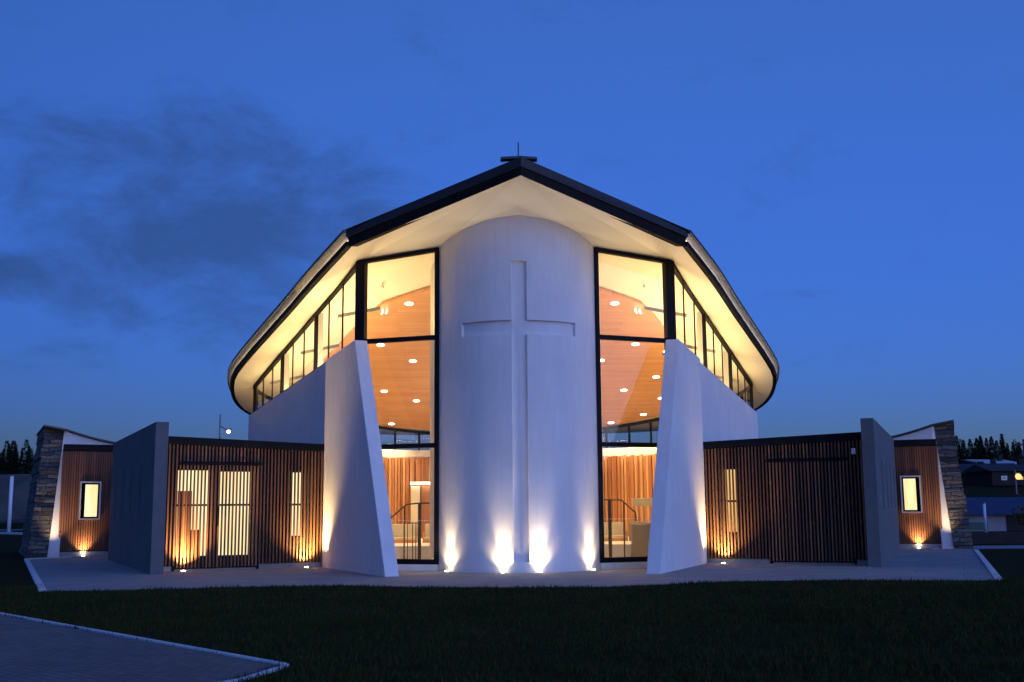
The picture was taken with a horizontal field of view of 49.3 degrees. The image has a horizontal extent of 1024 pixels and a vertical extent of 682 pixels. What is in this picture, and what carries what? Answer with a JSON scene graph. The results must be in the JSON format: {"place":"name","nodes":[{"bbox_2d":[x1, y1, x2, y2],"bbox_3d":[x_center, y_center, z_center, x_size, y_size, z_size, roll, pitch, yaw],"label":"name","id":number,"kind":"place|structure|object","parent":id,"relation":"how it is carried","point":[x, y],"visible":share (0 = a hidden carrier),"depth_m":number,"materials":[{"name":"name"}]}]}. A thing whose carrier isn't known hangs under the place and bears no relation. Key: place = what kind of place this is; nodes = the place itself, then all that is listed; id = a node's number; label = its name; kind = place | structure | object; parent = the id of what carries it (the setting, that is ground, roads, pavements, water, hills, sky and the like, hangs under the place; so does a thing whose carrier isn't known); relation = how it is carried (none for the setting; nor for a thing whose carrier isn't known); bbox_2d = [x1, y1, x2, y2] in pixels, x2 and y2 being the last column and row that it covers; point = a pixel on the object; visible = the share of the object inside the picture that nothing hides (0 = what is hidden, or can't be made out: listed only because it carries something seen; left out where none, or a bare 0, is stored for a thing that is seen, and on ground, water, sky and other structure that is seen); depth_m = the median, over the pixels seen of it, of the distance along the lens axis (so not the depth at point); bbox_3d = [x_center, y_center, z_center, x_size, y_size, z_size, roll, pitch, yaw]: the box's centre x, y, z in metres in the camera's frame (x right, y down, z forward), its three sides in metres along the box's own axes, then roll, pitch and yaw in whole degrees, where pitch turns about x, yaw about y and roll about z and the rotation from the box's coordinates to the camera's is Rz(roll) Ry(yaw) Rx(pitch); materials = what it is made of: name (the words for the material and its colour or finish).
{"place":"outdoors","nodes":[
{"label":"outdoors","id":0,"kind":"place"},
{"bbox_2d":[0,529,21,530],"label":"road","id":1,"kind":"structure","parent":0,"point":[11,529],"depth_m":91.88,"materials":[{"name":"grey asphalt"}]},
{"bbox_2d":[0,615,276,681],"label":"brick path","id":2,"kind":"structure","parent":0,"point":[32,651],"depth_m":12.10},
{"bbox_2d":[29,549,993,590],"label":"forecourt","id":3,"kind":"structure","parent":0,"point":[85,573],"depth_m":27.09,"materials":[{"name":"concrete"}]},
{"bbox_2d":[24,556,71,591],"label":"kerb","id":4,"kind":"structure","parent":3,"relation":"on","point":[34,575],"depth_m":29.85,"materials":[{"name":"concrete"}]},
{"bbox_2d":[108,422,168,573],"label":"fin wall","id":5,"kind":"structure","parent":3,"relation":"on","point":[138,503],"depth_m":31.34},
{"bbox_2d":[163,436,323,571],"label":"side wing","id":6,"kind":"structure","parent":3,"relation":"on","point":[231,504],"depth_m":31.27,"materials":[{"name":"brown wood"}]},
{"bbox_2d":[175,491,198,557],"bbox_3d":[-8.898,5.035,30.639,0.620,1.810,0.040,4,-9,-25],"label":"door panel","id":7,"kind":"structure","parent":6,"relation":"in","point":[178,491],"depth_m":30.59,"materials":[{"name":"brown wood"}]},
{"bbox_2d":[175,468,207,557],"bbox_3d":[-8.862,4.755,30.834,0.872,2.440,0.470,0,-9,-2],"label":"window","id":8,"kind":"structure","parent":6,"relation":"in","point":[178,468],"depth_m":30.97,"materials":[{"name":"glass"}]},
{"bbox_2d":[218,470,249,556],"bbox_3d":[-7.815,4.836,31.327,0.872,2.410,0.470,0,-9,-2],"label":"window","id":9,"kind":"structure","parent":6,"relation":"in","point":[221,470],"depth_m":31.38,"materials":[{"name":"glass"}]},
{"bbox_2d":[288,471,303,537],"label":"window","id":10,"kind":"structure","parent":6,"relation":"in","point":[290,471],"depth_m":32.15,"materials":[{"name":"glass"}]},
{"bbox_2d":[227,142,779,576],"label":"church","id":11,"kind":"structure","parent":3,"relation":"on","point":[515,338],"depth_m":30.00,"materials":[{"name":"white paint"}]},
{"bbox_2d":[253,353,280,411],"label":"clerestory window","id":12,"kind":"structure","parent":11,"relation":"in","point":[274,363],"depth_m":40.89,"materials":[{"name":"glass"}]},
{"bbox_2d":[280,313,314,393],"bbox_3d":[-7.045,0.499,36.761,0.120,2.288,4.225,4,-9,-25],"label":"clerestory window","id":13,"kind":"structure","parent":11,"relation":"in","point":[291,344],"depth_m":37.25,"materials":[{"name":"metal"}]},
{"bbox_2d":[314,263,355,370],"bbox_3d":[-5.229,-0.592,33.070,0.120,2.688,4.225,4,-9,-25],"label":"clerestory window","id":14,"kind":"structure","parent":11,"relation":"in","point":[353,270],"depth_m":33.65,"materials":[{"name":"metal"}]},
{"bbox_2d":[355,247,438,564],"bbox_3d":[-3.143,1.727,30.374,2.480,8.540,0.200,-3,-9,18],"label":"front window","id":15,"kind":"structure","parent":11,"relation":"in","point":[361,278],"depth_m":30.35,"materials":[{"name":"metal"}]},
{"bbox_2d":[392,524,417,542],"bbox_3d":[-3.828,6.460,37.408,1.430,0.615,0.580,0,-9,-2],"label":"pew","id":16,"kind":"object","parent":11,"relation":"on","point":[398,531],"visible":0.48,"depth_m":37.58,"materials":[{"name":"brown wood"}]},
{"bbox_2d":[391,502,429,558],"bbox_3d":[-2.933,5.720,33.644,1.566,1.694,0.060,0,-9,-2],"label":"handrail","id":17,"kind":"object","parent":11,"relation":"on","point":[419,529],"visible":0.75,"depth_m":33.62,"materials":[{"name":"metal"}]},
{"bbox_2d":[410,482,429,537],"bbox_3d":[-3.424,7.348,47.573,1.800,2.630,0.550,0,-9,-2],"label":"interior door","id":18,"kind":"structure","parent":11,"relation":"in","point":[425,489],"depth_m":47.53,"materials":[{"name":"beige wood"}]},
{"bbox_2d":[423,524,429,542],"bbox_3d":[-2.579,6.457,37.451,0.830,0.615,0.580,0,-9,-2],"label":"pew","id":19,"kind":"object","parent":11,"relation":"on","point":[427,533],"visible":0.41,"depth_m":37.59,"materials":[{"name":"brown wood"}]},
{"bbox_2d":[256,386,749,449],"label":"rear window","id":20,"kind":"structure","parent":11,"relation":"in","point":[259,392],"depth_m":48.51,"materials":[{"name":"glass"}]},
{"bbox_2d":[604,522,627,540],"bbox_3d":[3.437,6.439,37.657,0.910,0.615,0.580,0,-9,-2],"label":"pew","id":21,"kind":"object","parent":11,"relation":"on","point":[617,532],"visible":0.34,"depth_m":37.81,"materials":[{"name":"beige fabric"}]},
{"bbox_2d":[604,499,636,556],"bbox_3d":[3.227,5.673,33.860,1.165,1.754,0.060,0,-9,-2],"label":"handrail","id":22,"kind":"object","parent":11,"relation":"on","point":[609,527],"visible":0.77,"depth_m":33.86,"materials":[{"name":"metal"}]},
{"bbox_2d":[594,247,675,562],"bbox_3d":[3.439,1.708,30.600,2.480,8.540,0.200,3,-9,-22],"label":"front window","id":23,"kind":"structure","parent":11,"relation":"in","point":[668,276],"depth_m":30.52,"materials":[{"name":"metal"}]},
{"bbox_2d":[674,264,706,367],"bbox_3d":[5.322,-0.622,33.432,0.120,2.688,4.225,-4,-9,21],"label":"clerestory window","id":24,"kind":"structure","parent":11,"relation":"in","point":[684,286],"depth_m":34.06,"materials":[{"name":"glass"}]},
{"bbox_2d":[705,314,732,390],"bbox_3d":[6.886,0.459,37.240,0.120,2.288,4.225,-4,-9,21],"label":"clerestory window","id":25,"kind":"structure","parent":11,"relation":"in","point":[714,331],"depth_m":37.82,"materials":[{"name":"metal"}]},
{"bbox_2d":[731,351,753,409],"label":"clerestory window","id":26,"kind":"structure","parent":11,"relation":"in","point":[733,357],"depth_m":41.60,"materials":[{"name":"glass"}]},
{"bbox_2d":[703,432,867,564],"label":"side wing","id":27,"kind":"structure","parent":3,"relation":"on","point":[789,500],"depth_m":31.79,"materials":[{"name":"brown wood"}]},
{"bbox_2d":[723,468,739,533],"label":"window","id":28,"kind":"structure","parent":27,"relation":"in","point":[723,468],"depth_m":32.59,"materials":[{"name":"glass"}]},
{"bbox_2d":[851,448,855,456],"bbox_3d":[9.524,3.109,31.069,0.110,0.248,0.159,-4,-9,21],"label":"wall lamp","id":29,"kind":"object","parent":27,"relation":"attached to","point":[853,450],"visible":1,"depth_m":31.04,"materials":[{"name":"grey metal"}]},
{"bbox_2d":[860,418,899,566],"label":"fin wall","id":30,"kind":"structure","parent":3,"relation":"on","point":[881,506],"depth_m":30.60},
{"bbox_2d":[930,548,1002,580],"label":"kerb","id":31,"kind":"structure","parent":3,"relation":"on","point":[989,567],"depth_m":31.01,"materials":[{"name":"concrete"}]},
{"bbox_2d":[0,484,1023,681],"bbox_3d":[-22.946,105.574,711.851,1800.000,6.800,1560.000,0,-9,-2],"label":"lawn","id":32,"kind":"structure","parent":0,"point":[14,570],"depth_m":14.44,"materials":[{"name":"plant"}]},
{"bbox_2d":[0,449,6,474],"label":"conifer","id":33,"kind":"object","parent":32,"relation":"on","point":[2,460],"visible":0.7,"depth_m":121.53,"materials":[{"name":"green plant"}]},
{"bbox_2d":[1,444,14,473],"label":"conifer","id":34,"kind":"object","parent":32,"relation":"on","point":[8,462],"visible":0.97,"depth_m":119.57,"materials":[{"name":"green plant"}]},
{"bbox_2d":[7,475,13,531],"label":"white pole","id":35,"kind":"object","parent":32,"relation":"on","point":[10,503],"visible":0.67,"depth_m":87.70,"materials":[{"name":"paint"}]},
{"bbox_2d":[0,532,22,534],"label":"road kerb","id":36,"kind":"structure","parent":32,"relation":"on","point":[17,533],"depth_m":84.06,"materials":[{"name":"concrete"}]},
{"bbox_2d":[8,446,19,473],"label":"conifer","id":37,"kind":"object","parent":32,"relation":"on","point":[15,461],"visible":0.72,"depth_m":124.55,"materials":[{"name":"green plant"}]},
{"bbox_2d":[0,474,31,520],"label":"fence","id":38,"kind":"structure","parent":32,"relation":"on","point":[21,485],"depth_m":104.63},
{"bbox_2d":[0,439,33,473],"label":"woodland","id":39,"kind":"object","parent":32,"relation":"on","point":[13,445],"visible":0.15,"depth_m":131.77,"materials":[{"name":"green plant"}]},
{"bbox_2d":[15,448,25,473],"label":"conifer","id":40,"kind":"object","parent":32,"relation":"on","point":[21,464],"visible":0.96,"depth_m":119.61,"materials":[{"name":"green plant"}]},
{"bbox_2d":[24,446,33,473],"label":"conifer","id":41,"kind":"object","parent":32,"relation":"on","point":[28,459],"visible":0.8,"depth_m":121.67,"materials":[{"name":"green plant"}]},
{"bbox_2d":[19,428,65,557],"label":"stone wall","id":42,"kind":"structure","parent":32,"relation":"on","point":[40,537],"depth_m":41.29,"materials":[{"name":"grey stone"}]},
{"bbox_2d":[36,425,114,556],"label":"pavilion","id":43,"kind":"structure","parent":32,"relation":"on","point":[85,500],"depth_m":41.34,"materials":[{"name":"brown wood"}]},
{"bbox_2d":[78,481,101,519],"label":"window","id":44,"kind":"structure","parent":43,"relation":"in","point":[91,490],"depth_m":41.41,"materials":[{"name":"glass"}]},
{"bbox_2d":[0,612,286,664],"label":"kerb","id":45,"kind":"structure","parent":32,"relation":"on","point":[161,642],"depth_m":13.78,"materials":[{"name":"concrete"}]},
{"bbox_2d":[219,414,231,438],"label":"street lamp","id":46,"kind":"object","parent":32,"relation":"on","point":[228,430],"visible":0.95,"depth_m":71.32,"materials":[{"name":"grey metal"}]},
{"bbox_2d":[220,664,288,681],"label":"kerb","id":47,"kind":"structure","parent":32,"relation":"on","point":[262,673],"depth_m":11.01,"materials":[{"name":"concrete"}]},
{"bbox_2d":[891,420,953,548],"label":"pavilion","id":48,"kind":"structure","parent":32,"relation":"on","point":[918,490],"depth_m":42.37,"materials":[{"name":"brown wood"}]},
{"bbox_2d":[900,475,922,512],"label":"window","id":49,"kind":"structure","parent":48,"relation":"in","point":[908,484],"depth_m":42.47,"materials":[{"name":"glass"}]},
{"bbox_2d":[932,423,972,548],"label":"stone wall","id":50,"kind":"structure","parent":32,"relation":"on","point":[956,533],"depth_m":42.19,"materials":[{"name":"grey stone"}]},
{"bbox_2d":[955,435,965,463],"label":"conifer","id":51,"kind":"object","parent":32,"relation":"on","point":[958,445],"visible":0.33,"depth_m":173.69,"materials":[{"name":"green plant"}]},
{"bbox_2d":[958,440,968,463],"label":"conifer","id":52,"kind":"object","parent":32,"relation":"on","point":[964,454],"visible":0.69,"depth_m":169.62,"materials":[{"name":"green plant"}]},
{"bbox_2d":[965,439,976,463],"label":"conifer","id":53,"kind":"object","parent":32,"relation":"on","point":[970,451],"visible":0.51,"depth_m":171.79,"materials":[{"name":"green plant"}]},
{"bbox_2d":[959,461,983,483],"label":"house","id":54,"kind":"structure","parent":32,"relation":"on","point":[963,475],"depth_m":138.96,"materials":[{"name":"brown paint"}]},
{"bbox_2d":[969,438,983,463],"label":"conifer","id":55,"kind":"object","parent":32,"relation":"on","point":[978,447],"visible":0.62,"depth_m":167.73,"materials":[{"name":"green plant"}]},
{"bbox_2d":[978,435,986,458],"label":"conifer","id":56,"kind":"object","parent":32,"relation":"on","point":[980,443],"visible":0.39,"depth_m":173.97,"materials":[{"name":"green plant"}]},
{"bbox_2d":[982,503,986,531],"bbox_3d":[23.388,8.908,55.102,0.253,1.820,0.266,0,-9,-2],"label":"white pole","id":57,"kind":"object","parent":32,"relation":"on","point":[984,517],"visible":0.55,"depth_m":55.08,"materials":[{"name":"metal"}]},
{"bbox_2d":[959,458,1014,466],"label":"house","id":58,"kind":"structure","parent":32,"relation":"on","point":[992,460],"depth_m":153.15,"materials":[{"name":"brown paint"}]},
{"bbox_2d":[982,438,992,458],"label":"conifer","id":59,"kind":"object","parent":32,"relation":"on","point":[986,450],"visible":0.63,"depth_m":169.85,"materials":[{"name":"green plant"}]},
{"bbox_2d":[958,438,1022,459],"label":"woodland","id":60,"kind":"object","parent":32,"relation":"on","point":[960,440],"visible":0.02,"depth_m":186.88,"materials":[{"name":"green plant"}]},
{"bbox_2d":[965,455,1016,463],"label":"house","id":61,"kind":"structure","parent":32,"relation":"on","point":[999,459],"depth_m":162.39,"materials":[{"name":"brown paint"}]},
{"bbox_2d":[988,436,995,455],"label":"conifer","id":62,"kind":"object","parent":32,"relation":"on","point":[991,443],"visible":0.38,"depth_m":172.01,"materials":[{"name":"green plant"}]},
{"bbox_2d":[961,459,1023,485],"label":"house","id":63,"kind":"structure","parent":32,"relation":"on","point":[991,474],"depth_m":130.94,"materials":[{"name":"brown paint"}]},
{"bbox_2d":[971,532,1023,543],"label":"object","id":64,"kind":"structure","parent":32,"relation":"on","point":[997,537],"depth_m":46.80,"materials":[{"name":"brown plant"}]},
{"bbox_2d":[992,440,1004,459],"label":"conifer","id":65,"kind":"object","parent":32,"relation":"on","point":[997,452],"visible":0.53,"depth_m":167.83,"materials":[{"name":"green plant"}]},
{"bbox_2d":[999,433,1009,459],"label":"conifer","id":66,"kind":"object","parent":32,"relation":"on","point":[1002,443],"visible":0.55,"depth_m":169.87,"materials":[{"name":"green plant"}]},
{"bbox_2d":[1006,443,1011,460],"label":"conifer","id":67,"kind":"object","parent":32,"relation":"on","point":[1008,451],"visible":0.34,"depth_m":171.96,"materials":[{"name":"green plant"}]},
{"bbox_2d":[1008,442,1018,460],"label":"conifer","id":68,"kind":"object","parent":32,"relation":"on","point":[1013,452],"visible":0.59,"depth_m":167.94,"materials":[{"name":"green plant"}]},
{"bbox_2d":[1008,498,1023,526],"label":"bush","id":69,"kind":"object","parent":32,"relation":"on","point":[1019,515],"visible":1,"depth_m":53.39,"materials":[{"name":"green plant"}]},
{"bbox_2d":[1014,470,1021,493],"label":"street lamp","id":70,"kind":"object","parent":32,"relation":"on","point":[1018,476],"visible":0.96,"depth_m":118.86,"materials":[{"name":"grey metal"}]},
{"bbox_2d":[1012,439,1023,457],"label":"power pole","id":71,"kind":"object","parent":32,"relation":"on","point":[1021,444],"visible":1,"depth_m":91.09,"materials":[{"name":"green wood"}]},
{"bbox_2d":[1014,442,1023,461],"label":"conifer","id":72,"kind":"object","parent":32,"relation":"on","point":[1019,454],"visible":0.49,"depth_m":171.96,"materials":[{"name":"green plant"}]},
{"bbox_2d":[0,0,1023,472],"label":"sky","id":73,"kind":"structure","parent":0,"point":[171,170],"materials":[{"name":"blue"}]},
{"bbox_2d":[631,524,649,556],"bbox_3d":[4.100,6.096,34.069,0.880,0.975,0.280,0,-9,-2],"label":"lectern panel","id":74,"kind":"object","parent":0,"point":[640,534],"visible":0.5,"depth_m":33.93,"materials":[{"name":"brown wood"}]},
{"bbox_2d":[628,498,652,540],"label":"altar block","id":75,"kind":"structure","parent":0,"point":[641,501],"depth_m":37.39,"materials":[{"name":"beige wood"}]},
{"bbox_2d":[966,497,1023,530],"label":"shed","id":76,"kind":"structure","parent":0,"point":[998,516],"depth_m":69.30,"materials":[{"name":"paint"}]},
{"bbox_2d":[1006,515,1023,530],"bbox_3d":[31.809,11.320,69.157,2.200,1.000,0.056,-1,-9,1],"label":"door","id":77,"kind":"structure","parent":76,"relation":"in","point":[1011,526],"depth_m":69.13,"materials":[{"name":"brown paint"}]},
{"bbox_2d":[973,545,1023,548],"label":"side path","id":78,"kind":"structure","parent":0,"point":[1001,547],"depth_m":42.52,"materials":[{"name":"concrete"}]}
]}

